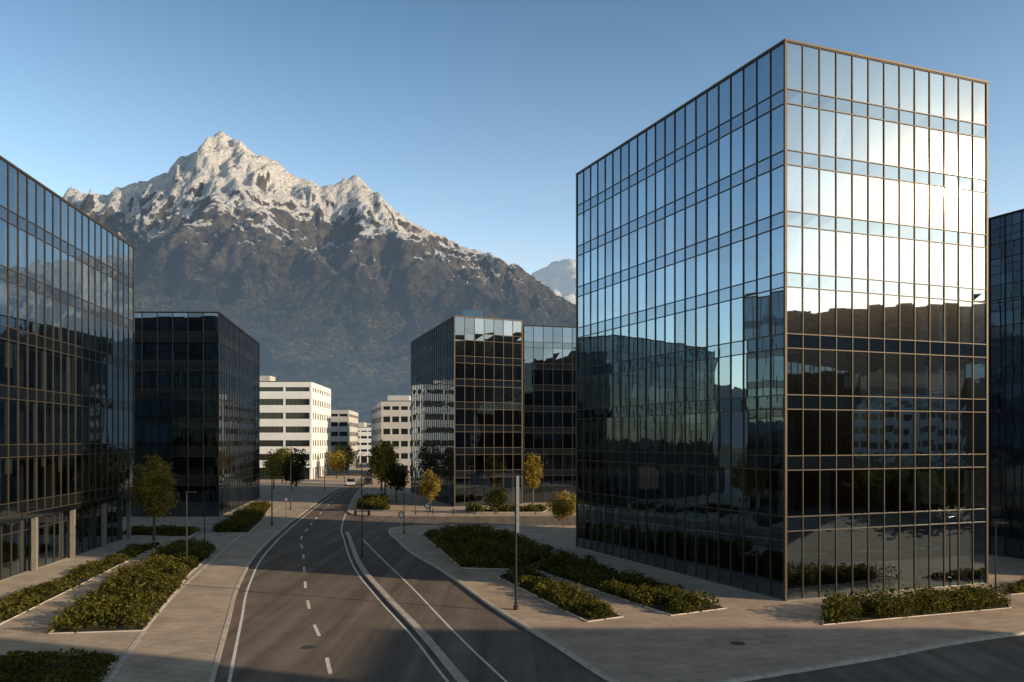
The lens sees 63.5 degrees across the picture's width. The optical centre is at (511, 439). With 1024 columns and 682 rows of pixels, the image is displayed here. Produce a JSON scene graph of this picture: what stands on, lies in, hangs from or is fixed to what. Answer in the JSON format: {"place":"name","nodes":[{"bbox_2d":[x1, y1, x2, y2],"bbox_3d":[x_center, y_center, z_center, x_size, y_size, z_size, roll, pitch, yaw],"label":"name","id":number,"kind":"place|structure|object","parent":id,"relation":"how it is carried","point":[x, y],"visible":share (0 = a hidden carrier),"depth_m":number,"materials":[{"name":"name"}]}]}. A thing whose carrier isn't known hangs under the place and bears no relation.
{"place":"outdoors","nodes":[
{"label":"outdoors","id":0,"kind":"place"},
{"bbox_2d":[0,463,370,681],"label":"pavement","id":1,"kind":"structure","parent":0,"point":[179,641],"depth_m":48.12,"materials":[{"name":"beige concrete"}]},
{"bbox_2d":[0,647,119,681],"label":"shrub bed","id":2,"kind":"object","parent":1,"relation":"on","point":[82,665],"visible":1,"depth_m":34.00,"materials":[{"name":"plant"}]},
{"bbox_2d":[0,494,132,580],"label":"structure","id":3,"kind":"object","parent":1,"relation":"on","point":[33,516],"visible":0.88,"depth_m":66.06,"materials":[{"name":"concrete"}]},
{"bbox_2d":[0,155,134,579],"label":"frame","id":4,"kind":"object","parent":1,"relation":"on","point":[61,290],"visible":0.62,"depth_m":64.53,"materials":[{"name":"brown metal"}]},
{"bbox_2d":[0,159,132,579],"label":"glazing","id":5,"kind":"structure","parent":4,"relation":"attached to","point":[125,352],"depth_m":63.00,"materials":[{"name":"blue glass"}]},
{"bbox_2d":[0,542,159,624],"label":"shrub bed","id":6,"kind":"object","parent":1,"relation":"on","point":[16,604],"visible":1,"depth_m":52.53,"materials":[{"name":"plant"}]},
{"bbox_2d":[48,536,215,633],"bbox_3d":[-24.801,8.874,57.582,5.283,1.393,35.385,0,0,-13],"label":"shrub bed","id":7,"kind":"object","parent":1,"relation":"on","point":[133,598],"visible":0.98,"depth_m":48.41,"materials":[{"name":"plant"}]},
{"bbox_2d":[124,451,183,540],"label":"autumn tree","id":8,"kind":"object","parent":1,"relation":"on","point":[151,489],"visible":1,"depth_m":77.06,"materials":[{"name":"green plant"}]},
{"bbox_2d":[123,524,200,536],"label":"shrub bed","id":9,"kind":"object","parent":1,"relation":"on","point":[170,530],"visible":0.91,"depth_m":82.51,"materials":[{"name":"plant"}]},
{"bbox_2d":[185,491,195,556],"bbox_3d":[-24.319,6.700,62.500,0.838,5.580,0.275,0,0,0],"label":"street lamp","id":10,"kind":"object","parent":1,"relation":"on","point":[186,525],"visible":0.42,"depth_m":62.45,"materials":[{"name":"metal"}]},
{"bbox_2d":[123,498,257,516],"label":"structure","id":11,"kind":"object","parent":1,"relation":"on","point":[185,516],"visible":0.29,"depth_m":101.58,"materials":[{"name":"concrete"}]},
{"bbox_2d":[135,311,259,516],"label":"frame","id":12,"kind":"object","parent":1,"relation":"on","point":[227,428],"visible":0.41,"depth_m":105.36,"materials":[{"name":"black metal"}]},
{"bbox_2d":[123,313,258,515],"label":"glazing","id":13,"kind":"structure","parent":12,"relation":"attached to","point":[145,393],"depth_m":101.65,"materials":[{"name":"black glass"}]},
{"bbox_2d":[203,491,212,541],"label":"street lamp","id":14,"kind":"object","parent":1,"relation":"on","point":[204,512],"visible":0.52,"depth_m":75.26,"materials":[{"name":"metal"}]},
{"bbox_2d":[212,500,270,532],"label":"shrub bed","id":15,"kind":"object","parent":1,"relation":"on","point":[249,517],"visible":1,"depth_m":92.17,"materials":[{"name":"plant"}]},
{"bbox_2d":[260,449,286,488],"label":"street tree","id":16,"kind":"object","parent":1,"relation":"on","point":[275,468],"visible":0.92,"depth_m":157.07,"materials":[{"name":"green plant"}]},
{"bbox_2d":[271,461,278,524],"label":"street lamp","id":17,"kind":"object","parent":1,"relation":"on","point":[272,498],"visible":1,"depth_m":91.56,"materials":[{"name":"metal"}]},
{"bbox_2d":[276,446,294,484],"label":"street tree","id":18,"kind":"object","parent":1,"relation":"on","point":[278,450],"visible":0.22,"depth_m":171.81,"materials":[{"name":"green plant"}]},
{"bbox_2d":[279,458,305,491],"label":"street tree","id":19,"kind":"object","parent":1,"relation":"on","point":[296,476],"visible":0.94,"depth_m":149.42,"materials":[{"name":"green plant"}]},
{"bbox_2d":[290,457,295,509],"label":"street lamp","id":20,"kind":"object","parent":1,"relation":"on","point":[290,482],"visible":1,"depth_m":111.94,"materials":[{"name":"metal"}]},
{"bbox_2d":[283,448,309,486],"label":"street tree","id":21,"kind":"object","parent":1,"relation":"on","point":[300,458],"visible":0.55,"depth_m":164.57,"materials":[{"name":"green plant"}]},
{"bbox_2d":[326,450,347,477],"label":"street tree","id":22,"kind":"object","parent":1,"relation":"on","point":[335,461],"visible":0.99,"depth_m":204.24,"materials":[{"name":"yellow plant"}]},
{"bbox_2d":[327,443,352,475],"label":"street tree","id":23,"kind":"object","parent":1,"relation":"on","point":[347,455],"visible":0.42,"depth_m":217.54,"materials":[{"name":"green plant"}]},
{"bbox_2d":[335,441,351,471],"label":"street tree","id":24,"kind":"object","parent":1,"relation":"on","point":[341,446],"visible":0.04,"depth_m":243.88,"materials":[{"name":"green plant"}]},
{"bbox_2d":[344,450,347,481],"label":"street lamp","id":25,"kind":"object","parent":1,"relation":"on","point":[344,464],"visible":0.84,"depth_m":184.94,"materials":[{"name":"metal"}]},
{"bbox_2d":[343,444,357,472],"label":"street tree","id":26,"kind":"object","parent":1,"relation":"on","point":[352,454],"visible":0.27,"depth_m":234.86,"materials":[{"name":"green plant"}]},
{"bbox_2d":[358,422,370,462],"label":"white apartment building","id":27,"kind":"structure","parent":1,"relation":"on","point":[364,438],"depth_m":340.05,"materials":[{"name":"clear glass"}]},
{"bbox_2d":[358,431,370,462],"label":"windows","id":28,"kind":"structure","parent":27,"relation":"in","point":[364,459],"depth_m":340.21,"materials":[{"name":"grey glass"}]},
{"bbox_2d":[260,376,330,478],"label":"white office building","id":29,"kind":"structure","parent":0,"point":[296,414],"depth_m":198.18,"materials":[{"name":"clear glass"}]},
{"bbox_2d":[260,387,324,478],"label":"windows","id":30,"kind":"structure","parent":29,"relation":"in","point":[263,429],"depth_m":198.20,"materials":[{"name":"black glass"}]},
{"bbox_2d":[62,131,575,422],"bbox_3d":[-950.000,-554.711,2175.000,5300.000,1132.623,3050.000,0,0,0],"label":"mountain","id":31,"kind":"structure","parent":0,"point":[346,291],"depth_m":2428.23,"materials":[{"name":"grey stone"}]},
{"bbox_2d":[324,453,324,491],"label":"street lamp","id":32,"kind":"object","parent":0,"point":[324,472],"visible":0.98,"depth_m":149.94,"materials":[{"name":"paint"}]},
{"bbox_2d":[331,409,357,469],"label":"pale office building","id":33,"kind":"structure","parent":0,"point":[344,425],"depth_m":256.18,"materials":[{"name":"white concrete"}]},
{"bbox_2d":[331,414,357,469],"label":"windows","id":34,"kind":"structure","parent":33,"relation":"in","point":[332,423],"depth_m":256.17,"materials":[{"name":"black glass"}]},
{"bbox_2d":[349,476,575,515],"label":"pavement","id":35,"kind":"structure","parent":0,"point":[405,502],"depth_m":117.25,"materials":[{"name":"beige concrete"}]},
{"bbox_2d":[361,453,365,493],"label":"street lamp","id":36,"kind":"object","parent":35,"relation":"on","point":[361,471],"visible":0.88,"depth_m":144.94,"materials":[{"name":"metal"}]},
{"bbox_2d":[356,492,390,509],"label":"shrub bed","id":37,"kind":"object","parent":35,"relation":"on","point":[378,502],"visible":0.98,"depth_m":114.55,"materials":[{"name":"plant"}]},
{"bbox_2d":[366,439,395,490],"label":"street tree","id":38,"kind":"object","parent":35,"relation":"on","point":[371,462],"visible":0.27,"depth_m":151.49,"materials":[{"name":"green plant"}]},
{"bbox_2d":[369,443,399,495],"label":"street tree","id":39,"kind":"object","parent":35,"relation":"on","point":[388,457],"visible":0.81,"depth_m":139.41,"materials":[{"name":"green plant"}]},
{"bbox_2d":[374,440,399,468],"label":"street tree","id":40,"kind":"object","parent":35,"relation":"on","point":[391,445],"visible":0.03,"depth_m":170.10,"materials":[{"name":"green plant"}]},
{"bbox_2d":[371,395,410,475],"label":"pale office building","id":41,"kind":"structure","parent":35,"relation":"on","point":[390,419],"depth_m":215.12,"materials":[{"name":"white concrete"}]},
{"bbox_2d":[377,406,410,475],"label":"windows","id":42,"kind":"structure","parent":41,"relation":"in","point":[385,418],"depth_m":215.19,"materials":[{"name":"black glass"}]},
{"bbox_2d":[385,463,412,501],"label":"street tree","id":43,"kind":"object","parent":35,"relation":"on","point":[397,478],"visible":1,"depth_m":124.45,"materials":[{"name":"green plant"}]},
{"bbox_2d":[415,474,420,514],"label":"street lamp","id":44,"kind":"object","parent":35,"relation":"on","point":[415,492],"visible":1,"depth_m":104.56,"materials":[{"name":"metal"}]},
{"bbox_2d":[417,467,442,511],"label":"tree","id":45,"kind":"object","parent":35,"relation":"on","point":[432,482],"visible":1,"depth_m":107.72,"materials":[{"name":"yellow plant"}]},
{"bbox_2d":[411,310,512,506],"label":"structure","id":46,"kind":"object","parent":35,"relation":"on","point":[475,313],"visible":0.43,"depth_m":121.00,"materials":[{"name":"concrete"}]},
{"bbox_2d":[411,315,522,506],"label":"frame","id":47,"kind":"object","parent":35,"relation":"on","point":[449,409],"visible":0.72,"depth_m":121.55,"materials":[{"name":"brown metal"}]},
{"bbox_2d":[430,352,436,471],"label":"interior","id":48,"kind":"object","parent":47,"relation":"attached to","point":[430,413],"visible":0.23,"depth_m":135.44,"materials":[{"name":"concrete"}]},
{"bbox_2d":[412,317,521,505],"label":"glazing","id":49,"kind":"structure","parent":47,"relation":"attached to","point":[512,404],"depth_m":119.91,"materials":[{"name":"black glass"}]},
{"bbox_2d":[468,466,474,513],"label":"street lamp","id":50,"kind":"object","parent":35,"relation":"on","point":[469,495],"visible":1,"depth_m":105.97,"materials":[{"name":"metal"}]},
{"bbox_2d":[482,484,511,513],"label":"tree","id":51,"kind":"object","parent":35,"relation":"on","point":[497,497],"visible":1,"depth_m":105.42,"materials":[{"name":"green plant"}]},
{"bbox_2d":[465,502,549,511],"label":"shrub bed","id":52,"kind":"object","parent":35,"relation":"on","point":[510,507],"visible":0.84,"depth_m":108.86,"materials":[{"name":"plant"}]},
{"bbox_2d":[521,453,546,504],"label":"autumn tree","id":53,"kind":"object","parent":35,"relation":"on","point":[532,478],"visible":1,"depth_m":115.08,"materials":[{"name":"yellow plant"}]},
{"bbox_2d":[523,325,575,502],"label":"frame","id":54,"kind":"object","parent":35,"relation":"on","point":[562,427],"visible":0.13,"depth_m":124.18,"materials":[{"name":"brown metal"}]},
{"bbox_2d":[524,326,575,502],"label":"glazing","id":55,"kind":"structure","parent":54,"relation":"attached to","point":[553,410],"depth_m":124.55,"materials":[{"name":"black glass"}]},
{"bbox_2d":[0,0,1023,274],"label":"sky","id":56,"kind":"structure","parent":0,"point":[476,121],"materials":[{"name":"blue"}]},
{"bbox_2d":[531,258,575,303],"bbox_3d":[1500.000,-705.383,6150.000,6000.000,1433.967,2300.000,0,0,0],"label":"snow mountain","id":57,"kind":"structure","parent":0,"point":[558,277],"depth_m":6120.80,"materials":[{"name":"white snow"}]},
{"bbox_2d":[215,474,1023,681],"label":"road","id":58,"kind":"structure","parent":0,"point":[365,636],"depth_m":41.37,"materials":[{"name":"grey asphalt"}]},
{"bbox_2d":[301,645,315,648],"bbox_3d":[-9.400,9.598,38.200,0.700,0.012,0.700,0,0,0],"label":"manhole cover","id":59,"kind":"object","parent":58,"relation":"on","point":[308,647],"visible":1,"depth_m":38.15,"materials":[{"name":"metal"}]},
{"bbox_2d":[346,478,355,485],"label":"car","id":60,"kind":"object","parent":58,"relation":"on","point":[350,481],"visible":1,"depth_m":170.85,"materials":[{"name":"white paint"}]},
{"bbox_2d":[354,489,369,556],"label":"street lamp","id":61,"kind":"object","parent":58,"relation":"on","point":[355,514],"visible":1,"depth_m":66.97,"materials":[{"name":"metal"}]},
{"bbox_2d":[227,475,507,681],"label":"road marking","id":62,"kind":"object","parent":58,"relation":"on","point":[328,665],"visible":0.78,"depth_m":44.85,"materials":[{"name":"paint"}]},
{"bbox_2d":[364,478,372,484],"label":"car","id":63,"kind":"object","parent":58,"relation":"on","point":[368,480],"visible":1,"depth_m":174.05,"materials":[{"name":"paint"}]},
{"bbox_2d":[425,503,429,524],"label":"traffic sign","id":64,"kind":"object","parent":58,"relation":"on","point":[427,506],"visible":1,"depth_m":91.83,"materials":[{"name":"metal"}]},
{"bbox_2d":[105,473,1023,681],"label":"kerb","id":65,"kind":"structure","parent":58,"relation":"on","point":[451,668],"depth_m":39.59,"materials":[{"name":"concrete"}]},
{"bbox_2d":[390,525,1023,681],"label":"pavement","id":66,"kind":"structure","parent":0,"point":[636,643],"depth_m":41.72,"materials":[{"name":"beige concrete"}]},
{"bbox_2d":[398,511,404,538],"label":"traffic sign","id":67,"kind":"object","parent":66,"relation":"on","point":[401,514],"visible":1,"depth_m":79.13,"materials":[{"name":"metal"}]},
{"bbox_2d":[403,488,410,533],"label":"street lamp","id":68,"kind":"object","parent":66,"relation":"on","point":[404,516],"visible":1,"depth_m":83.48,"materials":[{"name":"metal"}]},
{"bbox_2d":[423,522,555,568],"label":"shrub bed","id":69,"kind":"object","parent":66,"relation":"on","point":[469,546],"visible":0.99,"depth_m":68.59,"materials":[{"name":"plant"}]},
{"bbox_2d":[492,474,518,609],"bbox_3d":[-0.365,5.700,46.100,1.530,7.580,0.275,0,0,0],"label":"street lamp","id":70,"kind":"object","parent":66,"relation":"on","point":[515,606],"visible":1,"depth_m":46.01,"materials":[{"name":"metal"}]},
{"bbox_2d":[495,565,622,621],"bbox_3d":[2.418,9.039,50.869,3.034,1.055,16.012,0,0,-18],"label":"shrub bed","id":71,"kind":"object","parent":66,"relation":"on","point":[575,602],"visible":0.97,"depth_m":48.35,"materials":[{"name":"plant"}]},
{"bbox_2d":[545,490,575,526],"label":"tree","id":72,"kind":"object","parent":66,"relation":"on","point":[564,506],"visible":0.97,"depth_m":89.41,"materials":[{"name":"yellow plant"}]},
{"bbox_2d":[531,548,726,615],"bbox_3d":[5.964,8.975,55.633,5.285,1.202,22.971,0,0,-21],"label":"shrub bed","id":73,"kind":"object","parent":66,"relation":"on","point":[636,588],"visible":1,"depth_m":51.47,"materials":[{"name":"plant"}]},
{"bbox_2d":[730,641,744,644],"bbox_3d":[10.500,9.478,38.500,0.700,0.012,0.700,0,0,0],"label":"manhole cover","id":74,"kind":"object","parent":66,"relation":"on","point":[737,643],"visible":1,"depth_m":38.41,"materials":[{"name":"metal"}]},
{"bbox_2d":[575,38,988,600],"bbox_3d":[18.475,-7.020,63.725,16.414,33.040,27.343,0,0,-23],"label":"frame","id":75,"kind":"object","parent":66,"relation":"on","point":[785,41],"visible":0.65,"depth_m":52.96,"materials":[{"name":"brown metal"}]},
{"bbox_2d":[577,43,985,599],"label":"glazing","id":76,"kind":"structure","parent":75,"relation":"attached to","point":[828,327],"depth_m":52.50,"materials":[{"name":"blue glass"}]},
{"bbox_2d":[579,547,986,600],"bbox_3d":[18.475,-7.050,63.725,16.334,33.100,27.260,0,0,-23],"label":"structure","id":77,"kind":"object","parent":66,"relation":"on","point":[758,593],"visible":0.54,"depth_m":53.31,"materials":[{"name":"concrete"}]},
{"bbox_2d":[820,580,1012,624],"bbox_3d":[22.581,8.790,46.308,15.419,1.535,3.562,0,0,-19],"label":"shrub bed","id":78,"kind":"object","parent":66,"relation":"on","point":[882,606],"visible":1,"depth_m":45.15,"materials":[{"name":"plant"}]},
{"bbox_2d":[993,522,1007,588],"bbox_3d":[30.900,7.350,52.300,0.800,4.280,0.200,0,0,0],"label":"street lamp","id":79,"kind":"object","parent":66,"relation":"on","point":[995,552],"visible":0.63,"depth_m":52.27,"materials":[{"name":"metal"}]},
{"bbox_2d":[1004,576,1023,594],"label":"shrub bed","id":80,"kind":"object","parent":66,"relation":"on","point":[1016,587],"visible":0.97,"depth_m":51.43,"materials":[{"name":"plant"}]},
{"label":"structure","id":81,"kind":"object","parent":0,"visible":0},
{"bbox_2d":[988,209,1023,558],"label":"frame","id":82,"kind":"object","parent":81,"relation":"attached to","point":[989,378],"visible":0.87,"depth_m":66.75,"materials":[{"name":"black metal"}]},
{"bbox_2d":[991,211,1023,558],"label":"glazing","id":83,"kind":"structure","parent":82,"relation":"attached to","point":[1013,400],"depth_m":66.50,"materials":[{"name":"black glass"}]}
]}

